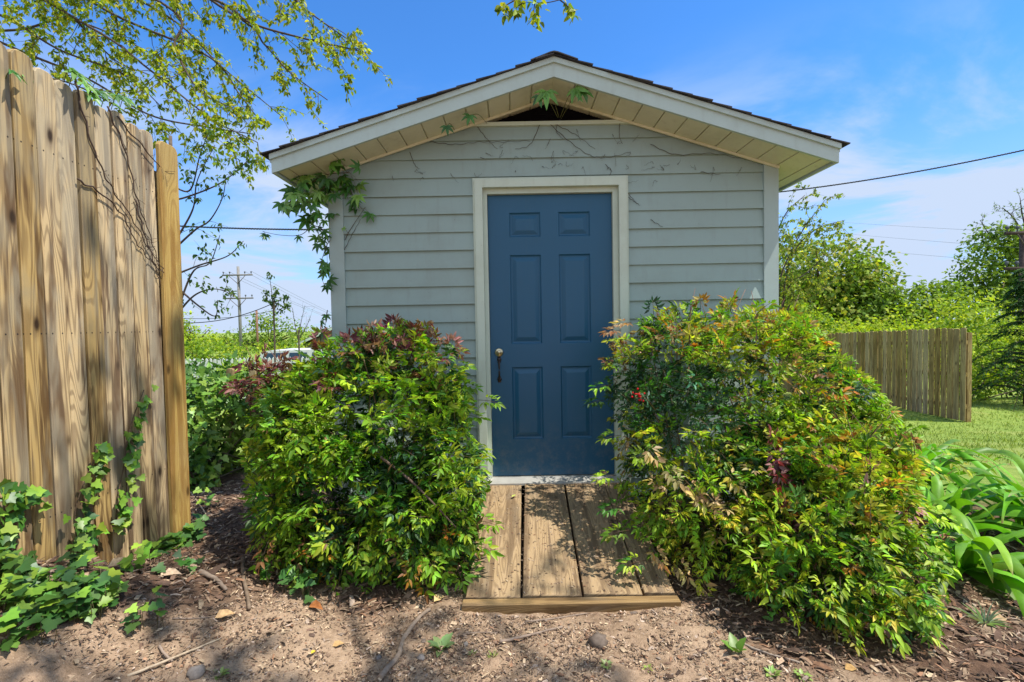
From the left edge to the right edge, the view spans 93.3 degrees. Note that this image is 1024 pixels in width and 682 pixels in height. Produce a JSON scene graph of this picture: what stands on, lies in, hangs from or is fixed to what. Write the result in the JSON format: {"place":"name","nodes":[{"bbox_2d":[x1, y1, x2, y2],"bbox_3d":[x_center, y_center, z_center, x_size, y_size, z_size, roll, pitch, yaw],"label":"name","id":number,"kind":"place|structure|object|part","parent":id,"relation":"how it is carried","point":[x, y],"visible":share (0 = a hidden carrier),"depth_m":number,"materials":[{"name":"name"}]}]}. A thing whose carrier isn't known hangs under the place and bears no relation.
{"place":"outdoors","nodes":[
{"label":"outdoors","id":0,"kind":"place"},
{"bbox_2d":[184,301,277,322],"bbox_3d":[-17.927,-1.815,29.943,7.183,1.359,0.047,-1,2,0],"label":"phone line","id":1,"kind":"object","parent":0,"point":[227,318],"visible":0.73,"depth_m":29.94,"materials":[{"name":"black rubber"}]},
{"bbox_2d":[183,309,278,318],"bbox_3d":[-17.572,-1.641,29.450,6.505,0.558,0.029,-1,2,-9],"label":"phone line","id":2,"kind":"object","parent":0,"point":[225,317],"visible":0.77,"depth_m":29.36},
{"bbox_2d":[180,225,324,230],"bbox_3d":[-7.529,-3.277,13.894,5.748,0.297,0.053,-1,2,0],"label":"service cable","id":3,"kind":"object","parent":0,"point":[247,228],"visible":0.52,"depth_m":13.88,"materials":[{"name":"black rubber"}]},
{"bbox_2d":[0,319,1023,681],"bbox_3d":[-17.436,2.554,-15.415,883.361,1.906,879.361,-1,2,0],"label":"ground","id":4,"kind":"structure","parent":0,"point":[14,667],"depth_m":1.94,"materials":[{"name":"brown soil"}]},
{"bbox_2d":[5,616,31,638],"bbox_3d":[-1.569,0.905,1.559,0.017,0.026,0.147,-1,2,-11],"label":"stick","id":5,"kind":"object","parent":4,"relation":"on","point":[17,626],"visible":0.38,"depth_m":1.53,"materials":[{"name":"brown wood"}]},
{"bbox_2d":[0,532,183,651],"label":"ivy ground cover","id":6,"kind":"object","parent":4,"relation":"on","point":[26,583],"visible":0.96,"depth_m":1.65,"materials":[{"name":"green plant"}]},
{"bbox_2d":[0,43,190,564],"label":"board fence","id":7,"kind":"object","parent":4,"relation":"on","point":[92,348],"visible":0.77,"depth_m":2.15,"materials":[{"name":"brown wood"}]},
{"bbox_2d":[0,478,52,552],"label":"climbing ivy","id":8,"kind":"object","parent":7,"relation":"attached to","point":[17,501],"visible":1,"depth_m":1.79,"materials":[{"name":"green plant"}]},
{"bbox_2d":[5,66,136,117],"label":"creeper vine","id":9,"kind":"object","parent":7,"relation":"attached to","point":[95,96],"visible":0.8,"depth_m":2.20,"materials":[{"name":"green plant"}]},
{"bbox_2d":[63,441,114,550],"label":"climbing ivy","id":10,"kind":"object","parent":7,"relation":"attached to","point":[86,531],"visible":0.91,"depth_m":2.12,"materials":[{"name":"green plant"}]},
{"bbox_2d":[71,81,174,286],"bbox_3d":[-1.901,-0.717,2.416,0.012,0.862,0.634,-1,2,0],"label":"dry vine","id":11,"kind":"object","parent":7,"relation":"attached to","point":[104,174],"visible":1,"depth_m":2.39,"materials":[{"name":"brown plant"}]},
{"bbox_2d":[112,384,158,534],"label":"climbing ivy","id":12,"kind":"object","parent":7,"relation":"attached to","point":[131,463],"visible":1,"depth_m":2.34,"materials":[{"name":"green plant"}]},
{"bbox_2d":[119,585,168,633],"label":"ivy plant","id":13,"kind":"object","parent":4,"relation":"on","point":[133,611],"visible":1,"depth_m":1.74,"materials":[{"name":"green plant"}]},
{"bbox_2d":[117,523,194,574],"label":"ivy plant","id":14,"kind":"object","parent":4,"relation":"on","point":[144,551],"visible":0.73,"depth_m":2.10,"materials":[{"name":"green plant"}]},
{"bbox_2d":[158,644,173,661],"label":"stick","id":15,"kind":"object","parent":4,"relation":"on","point":[163,652],"visible":1,"depth_m":1.68,"materials":[{"name":"beige wood"}]},
{"bbox_2d":[127,638,219,676],"bbox_3d":[-1.166,1.100,1.685,0.021,0.046,0.286,0,2,33],"label":"stick","id":16,"kind":"object","parent":4,"relation":"on","point":[156,664],"visible":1,"depth_m":1.66,"materials":[{"name":"brown wood"}]},
{"bbox_2d":[172,539,204,573],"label":"ivy plant","id":17,"kind":"object","parent":4,"relation":"on","point":[187,561],"visible":0.96,"depth_m":2.21,"materials":[{"name":"green plant"}]},
{"bbox_2d":[182,514,209,541],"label":"ivy plant","id":18,"kind":"object","parent":4,"relation":"on","point":[199,526],"visible":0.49,"depth_m":2.77,"materials":[{"name":"green plant"}]},
{"bbox_2d":[186,664,205,680],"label":"stone","id":19,"kind":"object","parent":4,"relation":"on","point":[195,672],"visible":1,"depth_m":1.64,"materials":[{"name":"grey stone"}]},
{"bbox_2d":[0,0,392,189],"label":"maple tree","id":20,"kind":"object","parent":4,"relation":"on","point":[58,12],"visible":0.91,"depth_m":7.01,"materials":[{"name":"green plant"}]},
{"bbox_2d":[190,491,206,515],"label":"stick","id":21,"kind":"object","parent":4,"relation":"on","point":[199,504],"visible":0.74,"depth_m":3.33,"materials":[{"name":"wood"}]},
{"bbox_2d":[189,479,219,518],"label":"ivy plant","id":22,"kind":"object","parent":4,"relation":"on","point":[200,501],"visible":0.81,"depth_m":3.35,"materials":[{"name":"green plant"}]},
{"bbox_2d":[183,310,236,353],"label":"shade tree","id":23,"kind":"object","parent":4,"relation":"on","point":[191,334],"visible":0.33,"depth_m":51.67,"materials":[{"name":"green plant"}]},
{"bbox_2d":[197,569,227,590],"bbox_3d":[-1.320,1.055,2.137,0.218,0.045,0.030,0,2,31],"label":"stick","id":24,"kind":"object","parent":4,"relation":"on","point":[207,575],"visible":0.99,"depth_m":2.14,"materials":[{"name":"brown wood"}]},
{"bbox_2d":[168,124,269,320],"bbox_3d":[-2.927,-0.408,4.867,1.268,3.421,0.475,-1,2,10],"label":"sapling","id":25,"kind":"object","parent":4,"relation":"on","point":[198,200],"visible":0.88,"depth_m":4.87,"materials":[{"name":"green plant"}]},
{"bbox_2d":[214,667,230,679],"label":"weed","id":26,"kind":"object","parent":4,"relation":"on","point":[222,671],"visible":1,"depth_m":1.69,"materials":[{"name":"green plant"}]},
{"bbox_2d":[185,349,282,490],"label":"ivy bank","id":27,"kind":"structure","parent":4,"relation":"on","point":[207,403],"depth_m":4.21,"materials":[{"name":"green plant"}]},
{"bbox_2d":[226,368,234,441],"bbox_3d":[-2.785,0.639,4.787,0.092,0.740,0.030,-1,2,0],"label":"fence stake","id":28,"kind":"object","parent":27,"relation":"in","point":[231,371],"visible":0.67,"depth_m":4.77,"materials":[{"name":"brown wood"}]},
{"bbox_2d":[249,368,256,431],"bbox_3d":[-2.563,0.639,4.787,0.092,0.740,0.030,-1,2,0],"label":"fence stake","id":29,"kind":"object","parent":27,"relation":"in","point":[252,372],"visible":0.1,"depth_m":4.76,"materials":[{"name":"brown wood"}]},
{"bbox_2d":[222,266,252,356],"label":"utility pole","id":30,"kind":"object","parent":4,"relation":"on","point":[238,274],"visible":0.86,"depth_m":41.76,"materials":[{"name":"brown wood"}]},
{"bbox_2d":[240,555,250,609],"bbox_3d":[-1.252,1.115,2.255,0.033,0.054,0.609,-2,2,-31],"label":"stick","id":31,"kind":"object","parent":4,"relation":"on","point":[245,587],"visible":0.94,"depth_m":2.17,"materials":[{"name":"brown wood"}]},
{"bbox_2d":[184,336,312,363],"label":"bush","id":32,"kind":"object","parent":4,"relation":"on","point":[200,353],"visible":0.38,"depth_m":29.23,"materials":[{"name":"green plant"}]},
{"bbox_2d":[255,310,258,352],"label":"utility pole","id":33,"kind":"object","parent":4,"relation":"on","point":[257,334],"visible":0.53,"depth_m":49.90,"materials":[{"name":"brown wood"}]},
{"bbox_2d":[186,325,330,347],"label":"shade tree","id":34,"kind":"object","parent":4,"relation":"on","point":[262,339],"visible":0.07,"depth_m":73.75,"materials":[{"name":"green plant"}]},
{"bbox_2d":[185,356,332,397],"bbox_3d":[-8.317,1.166,15.072,6.325,1.300,0.060,-1,2,0],"label":"white fence","id":35,"kind":"object","parent":4,"relation":"on","point":[231,361],"visible":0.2,"depth_m":15.03,"materials":[{"name":"paint"}]},
{"bbox_2d":[206,310,314,350],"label":"shade tree","id":36,"kind":"object","parent":4,"relation":"on","point":[268,335],"visible":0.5,"depth_m":58.61,"materials":[{"name":"green plant"}]},
{"bbox_2d":[219,340,307,457],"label":"nandina shrub","id":37,"kind":"object","parent":4,"relation":"on","point":[240,390],"visible":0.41,"depth_m":2.97,"materials":[{"name":"red plant"}]},
{"bbox_2d":[257,559,274,585],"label":"ivy plant","id":38,"kind":"object","parent":4,"relation":"on","point":[263,574],"visible":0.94,"depth_m":2.25,"materials":[{"name":"green plant"}]},
{"bbox_2d":[261,272,290,373],"bbox_3d":[-3.873,0.286,7.991,0.509,2.861,0.254,-1,2,0],"label":"sapling","id":39,"kind":"object","parent":4,"relation":"on","point":[272,303],"visible":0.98,"depth_m":7.98,"materials":[{"name":"green plant"}]},
{"bbox_2d":[259,348,332,374],"bbox_3d":[-7.756,1.203,19.924,4.600,1.780,1.845,-1,2,0],"label":"parked van","id":40,"kind":"object","parent":4,"relation":"on","point":[307,351],"visible":0.01,"depth_m":19.02,"materials":[{"name":"white paint"}]},
{"bbox_3d":[-9.341,0.697,19.021,0.850,0.450,0.010,-1,2,0],"label":"window","id":41,"kind":"part","parent":40,"relation":"part of","materials":[{"name":"blue glass"}]},
{"bbox_3d":[-8.406,0.680,19.021,0.780,0.450,0.010,-1,2,0],"label":"window","id":42,"kind":"part","parent":40,"relation":"part of","materials":[{"name":"blue glass"}]},
{"bbox_2d":[277,564,317,603],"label":"ivy plant","id":43,"kind":"object","parent":4,"relation":"on","point":[302,580],"visible":0.95,"depth_m":2.21,"materials":[{"name":"green plant"}]},
{"bbox_2d":[289,306,310,360],"bbox_3d":[-6.110,0.435,14.039,0.869,3.446,0.582,-1,2,9],"label":"bare sapling","id":44,"kind":"object","parent":4,"relation":"on","point":[298,336],"visible":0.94,"depth_m":13.99,"materials":[{"name":"brown plant"}]},
{"bbox_2d":[297,327,331,347],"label":"house","id":45,"kind":"structure","parent":4,"relation":"on","point":[317,338],"depth_m":30.00,"materials":[{"name":"brown"}]},
{"bbox_2d":[234,313,505,604],"bbox_3d":[-0.834,0.621,2.806,1.608,1.586,1.380,-1,2,0],"label":"nandina shrub","id":46,"kind":"object","parent":4,"relation":"on","point":[392,536],"visible":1,"depth_m":2.43,"materials":[{"name":"green plant"}]},
{"bbox_2d":[380,456,455,527],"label":"bare branch","id":47,"kind":"object","parent":46,"relation":"on","point":[409,479],"visible":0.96,"depth_m":2.31,"materials":[{"name":"brown plant"}]},
{"bbox_2d":[378,608,430,678],"bbox_3d":[-0.437,1.227,1.988,0.053,0.035,0.450,-1,2,12],"label":"root","id":48,"kind":"object","parent":4,"relation":"on","point":[388,667],"visible":1,"depth_m":1.93,"materials":[{"name":"brown plant"}]},
{"bbox_2d":[417,654,424,660],"bbox_3d":[-0.357,1.237,1.889,0.034,0.025,0.032,-1,2,0],"label":"stone","id":49,"kind":"object","parent":4,"relation":"on","point":[421,657],"visible":0.98,"depth_m":1.88,"materials":[{"name":"grey stone"}]},
{"bbox_2d":[427,632,454,656],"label":"weed","id":50,"kind":"object","parent":4,"relation":"on","point":[444,641],"visible":1,"depth_m":1.98,"materials":[{"name":"green plant"}]},
{"bbox_2d":[424,582,467,593],"bbox_3d":[-0.295,1.223,2.416,0.317,0.026,0.029,-2,2,-32],"label":"stick","id":51,"kind":"object","parent":4,"relation":"on","point":[443,591],"visible":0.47,"depth_m":2.38,"materials":[{"name":"brown wood"}]},
{"bbox_2d":[462,632,496,633],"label":"stick","id":52,"kind":"object","parent":4,"relation":"on","point":[478,632],"visible":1,"depth_m":2.07,"materials":[{"name":"wood"}]},
{"bbox_2d":[0,475,1023,681],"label":"mulch litter","id":53,"kind":"object","parent":4,"relation":"on","point":[998,635],"visible":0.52,"depth_m":1.97,"materials":[{"name":"brown wood"}]},
{"bbox_2d":[108,557,133,566],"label":"fallen leaf","id":54,"kind":"object","parent":53,"relation":"on","point":[114,561],"visible":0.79,"depth_m":2.00,"materials":[{"name":"brown plant"}]},
{"bbox_2d":[163,568,180,575],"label":"fallen leaf","id":55,"kind":"object","parent":53,"relation":"on","point":[169,571],"visible":1,"depth_m":2.07,"materials":[{"name":"beige plant"}]},
{"bbox_2d":[172,615,215,618],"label":"stick","id":56,"kind":"object","parent":53,"relation":"on","point":[194,618],"visible":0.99,"depth_m":1.87,"materials":[{"name":"wood"}]},
{"bbox_2d":[215,609,233,617],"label":"fallen leaf","id":57,"kind":"object","parent":53,"relation":"on","point":[222,613],"visible":1,"depth_m":1.92,"materials":[{"name":"beige plant"}]},
{"bbox_2d":[309,600,322,609],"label":"fallen leaf","id":58,"kind":"object","parent":53,"relation":"on","point":[315,604],"visible":1,"depth_m":2.14,"materials":[{"name":"orange plant"}]},
{"bbox_2d":[333,640,342,645],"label":"fallen leaf","id":59,"kind":"object","parent":53,"relation":"on","point":[338,642],"visible":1,"depth_m":1.94,"materials":[{"name":"beige plant"}]},
{"bbox_2d":[434,594,443,600],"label":"fallen leaf","id":60,"kind":"object","parent":53,"relation":"on","point":[439,597],"visible":1,"depth_m":2.29,"materials":[{"name":"yellow plant"}]},
{"bbox_2d":[499,626,562,643],"bbox_3d":[0.083,1.235,2.038,0.277,0.027,0.017,-2,2,-15],"label":"stick","id":61,"kind":"object","parent":4,"relation":"on","point":[521,636],"visible":1,"depth_m":2.03,"materials":[{"name":"brown wood"}]},
{"bbox_2d":[494,0,580,31],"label":"maple tree","id":62,"kind":"object","parent":4,"relation":"on","point":[520,5],"visible":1,"depth_m":4.11,"materials":[{"name":"green plant"}]},
{"bbox_2d":[260,50,849,506],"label":"garden shed","id":63,"kind":"structure","parent":4,"relation":"on","point":[526,278],"depth_m":3.45,"materials":[{"name":"paint"}]},
{"bbox_2d":[259,158,375,338],"bbox_3d":[-1.307,-0.631,3.353,0.706,1.262,0.392,-1,2,0],"label":"creeper vine","id":64,"kind":"object","parent":63,"relation":"attached to","point":[293,194],"visible":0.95,"depth_m":3.33,"materials":[{"name":"green plant"}]},
{"bbox_2d":[440,85,593,134],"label":"creeper vine","id":65,"kind":"object","parent":63,"relation":"attached to","point":[577,91],"visible":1,"depth_m":3.13,"materials":[{"name":"green plant"}]},
{"bbox_2d":[344,120,745,249],"bbox_3d":[0.227,-1.122,3.423,2.857,0.896,0.004,-1,2,0],"label":"dry vine","id":66,"kind":"object","parent":63,"relation":"attached to","point":[563,153],"visible":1,"depth_m":3.42,"materials":[{"name":"brown plant"}]},
{"bbox_2d":[487,193,613,475],"bbox_3d":[0.288,-0.037,3.520,0.893,2.041,0.091,-1,2,0],"label":"door","id":67,"kind":"structure","parent":63,"relation":"in","point":[550,256],"depth_m":3.52,"materials":[{"name":"blue paint"}]},
{"bbox_2d":[779,149,1023,192],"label":"service cable","id":68,"kind":"object","parent":63,"relation":"attached to","point":[906,173],"visible":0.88,"depth_m":11.21,"materials":[{"name":"black rubber"}]},
{"bbox_2d":[525,613,587,622],"bbox_3d":[0.200,1.236,2.157,0.289,0.014,0.022,-1,2,-10],"label":"stick","id":69,"kind":"object","parent":4,"relation":"on","point":[553,618],"visible":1,"depth_m":2.15,"materials":[{"name":"wood"}]},
{"bbox_2d":[462,483,680,613],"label":"entry ramp","id":70,"kind":"structure","parent":4,"relation":"on","point":[558,598],"depth_m":2.54,"materials":[{"name":"brown wood"}]},
{"bbox_2d":[474,483,672,596],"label":"leaf crumbs","id":71,"kind":"object","parent":70,"relation":"on","point":[561,546],"visible":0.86,"depth_m":2.64,"materials":[{"name":"plant"}]},
{"bbox_2d":[588,631,608,649],"bbox_3d":[0.350,1.223,1.972,0.078,0.060,0.079,0,2,33],"label":"stone","id":72,"kind":"object","parent":4,"relation":"on","point":[597,639],"visible":0.94,"depth_m":1.95,"materials":[{"name":"grey stone"}]},
{"bbox_2d":[600,658,611,669],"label":"weed","id":73,"kind":"object","parent":4,"relation":"on","point":[603,663],"visible":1,"depth_m":1.84,"materials":[{"name":"green plant"}]},
{"bbox_2d":[642,664,652,672],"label":"weed","id":74,"kind":"object","parent":4,"relation":"on","point":[645,666],"visible":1,"depth_m":1.83,"materials":[{"name":"green plant"}]},
{"bbox_2d":[721,632,746,651],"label":"weed","id":75,"kind":"object","parent":4,"relation":"on","point":[734,644],"visible":1,"depth_m":1.93,"materials":[{"name":"green plant"}]},
{"bbox_2d":[582,287,904,596],"bbox_3d":[1.360,0.490,2.782,1.889,1.619,1.419,-1,2,0],"label":"nandina shrub","id":76,"kind":"object","parent":4,"relation":"on","point":[811,338],"visible":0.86,"depth_m":2.59,"materials":[{"name":"green plant"}]},
{"bbox_2d":[744,643,799,662],"bbox_3d":[0.997,1.214,1.880,0.211,0.015,0.031,0,2,35],"label":"stick","id":77,"kind":"object","parent":4,"relation":"on","point":[756,649],"visible":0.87,"depth_m":1.88,"materials":[{"name":"wood"}]},
{"bbox_2d":[764,664,781,677],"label":"weed","id":78,"kind":"object","parent":4,"relation":"on","point":[771,669],"visible":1,"depth_m":1.79,"materials":[{"name":"green plant"}]},
{"bbox_2d":[793,668,813,681],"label":"weed","id":79,"kind":"object","parent":4,"relation":"on","point":[802,672],"visible":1,"depth_m":1.77,"materials":[{"name":"green plant"}]},
{"bbox_2d":[779,181,860,398],"bbox_3d":[8.590,-1.432,14.159,2.726,6.233,1.660,-2,2,-19],"label":"airy tree","id":80,"kind":"object","parent":4,"relation":"on","point":[793,280],"visible":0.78,"depth_m":13.87,"materials":[{"name":"green plant"}]},
{"bbox_2d":[780,289,911,395],"bbox_3d":[10.315,0.058,15.787,4.935,3.785,3.951,0,2,30],"label":"bush","id":81,"kind":"object","parent":4,"relation":"on","point":[824,319],"visible":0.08,"depth_m":15.51,"materials":[{"name":"green plant"}]},
{"bbox_2d":[718,399,975,658],"bbox_3d":[1.640,0.841,2.462,1.043,1.058,1.666,1,3,44],"label":"nandina shrub","id":82,"kind":"object","parent":4,"relation":"on","point":[896,525],"visible":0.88,"depth_m":2.10,"materials":[{"name":"green plant"}]},
{"bbox_2d":[779,225,921,331],"bbox_3d":[16.495,-2.495,26.079,9.474,8.347,8.250,0,2,21],"label":"shade tree","id":83,"kind":"object","parent":4,"relation":"on","point":[837,297],"visible":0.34,"depth_m":24.15,"materials":[{"name":"green plant"}]},
{"bbox_2d":[845,663,855,670],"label":"fallen leaf","id":84,"kind":"object","parent":4,"relation":"on","point":[850,667],"visible":1,"depth_m":1.80,"materials":[{"name":"beige plant"}]},
{"bbox_2d":[781,328,971,421],"bbox_3d":[9.236,0.734,14.407,0.150,2.310,9.263,-1,2,0],"label":"picket fence","id":85,"kind":"object","parent":4,"relation":"on","point":[951,348],"visible":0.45,"depth_m":10.92,"materials":[{"name":"brown wood"}]},
{"bbox_2d":[792,271,1023,380],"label":"bush","id":86,"kind":"object","parent":4,"relation":"on","point":[941,325],"visible":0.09,"depth_m":21.34,"materials":[{"name":"green plant"}]},
{"bbox_2d":[851,274,974,368],"bbox_3d":[19.625,-0.830,23.864,5.417,5.063,4.347,-2,2,-36],"label":"bush","id":87,"kind":"object","parent":4,"relation":"on","point":[935,292],"visible":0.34,"depth_m":23.23,"materials":[{"name":"green plant"}]},
{"bbox_2d":[854,284,1023,393],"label":"bush","id":88,"kind":"object","parent":4,"relation":"on","point":[968,313],"visible":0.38,"depth_m":16.18,"materials":[{"name":"green plant"}]},
{"bbox_2d":[868,463,1023,544],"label":"strap leaf plant","id":89,"kind":"object","parent":4,"relation":"on","point":[978,521],"visible":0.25,"depth_m":3.05,"materials":[{"name":"green plant"}]},
{"bbox_2d":[875,500,1023,616],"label":"strap leaf plant","id":90,"kind":"object","parent":4,"relation":"on","point":[974,559],"visible":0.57,"depth_m":2.46,"materials":[{"name":"green plant"}]},
{"bbox_2d":[902,432,1010,511],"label":"strap leaf plant","id":91,"kind":"object","parent":4,"relation":"on","point":[943,464],"visible":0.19,"depth_m":3.58,"materials":[{"name":"green plant"}]},
{"bbox_2d":[926,219,1023,345],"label":"shade tree","id":92,"kind":"object","parent":4,"relation":"on","point":[1010,254],"visible":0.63,"depth_m":24.17,"materials":[{"name":"green plant"}]},
{"bbox_2d":[933,444,1023,535],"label":"strap leaf plant","id":93,"kind":"object","parent":4,"relation":"on","point":[1008,497],"visible":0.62,"depth_m":3.24,"materials":[{"name":"green plant"}]},
{"bbox_2d":[952,601,1010,627],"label":"weed","id":94,"kind":"object","parent":4,"relation":"on","point":[990,621],"visible":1,"depth_m":2.08,"materials":[{"name":"green plant"}]},
{"bbox_2d":[954,301,1023,401],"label":"bush","id":95,"kind":"object","parent":4,"relation":"on","point":[984,394],"visible":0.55,"depth_m":12.78,"materials":[{"name":"green plant"}]},
{"bbox_2d":[959,268,1023,411],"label":"conifer","id":96,"kind":"object","parent":4,"relation":"on","point":[1018,290],"visible":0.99,"depth_m":11.63,"materials":[{"name":"green plant"}]},
{"bbox_2d":[973,188,1023,253],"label":"airy tree","id":97,"kind":"object","parent":4,"relation":"on","point":[1013,218],"visible":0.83,"depth_m":24.32,"materials":[{"name":"green plant"}]},
{"bbox_2d":[990,611,1006,620],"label":"fallen leaf","id":98,"kind":"object","parent":4,"relation":"on","point":[1001,617],"visible":0.64,"depth_m":2.12,"materials":[{"name":"beige plant"}]},
{"bbox_2d":[1003,226,1023,379],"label":"utility pole","id":99,"kind":"object","parent":4,"relation":"on","point":[1020,234],"visible":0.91,"depth_m":19.73,"materials":[{"name":"brown wood"}]},
{"bbox_2d":[815,244,1004,261],"bbox_3d":[28.396,-7.699,39.884,0.012,7.338,42.338,0,2,20],"label":"power line","id":100,"kind":"object","parent":99,"relation":"attached to","point":[941,256],"visible":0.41,"depth_m":26.49,"materials":[{"name":"black metal"}]},
{"bbox_2d":[820,220,1004,231],"bbox_3d":[28.345,-9.797,39.815,0.012,9.016,42.345,0,2,20],"label":"power line","id":101,"kind":"object","parent":99,"relation":"attached to","point":[926,227],"visible":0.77,"depth_m":26.49,"materials":[{"name":"black metal"}]},
{"bbox_2d":[807,229,1017,247],"bbox_3d":[28.368,-8.866,39.846,0.012,8.433,42.342,0,2,20],"label":"power line","id":102,"kind":"object","parent":99,"relation":"attached to","point":[937,241],"visible":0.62,"depth_m":25.70,"materials":[{"name":"black metal"}]},
{"bbox_2d":[0,0,1023,333],"label":"sky","id":103,"kind":"structure","parent":0,"point":[911,86],"materials":[{"name":"blue"}]},
{"bbox_2d":[783,397,1023,465],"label":"grass","id":104,"kind":"structure","parent":0,"point":[977,444],"depth_m":8.78,"materials":[{"name":"green plant"}]}
]}

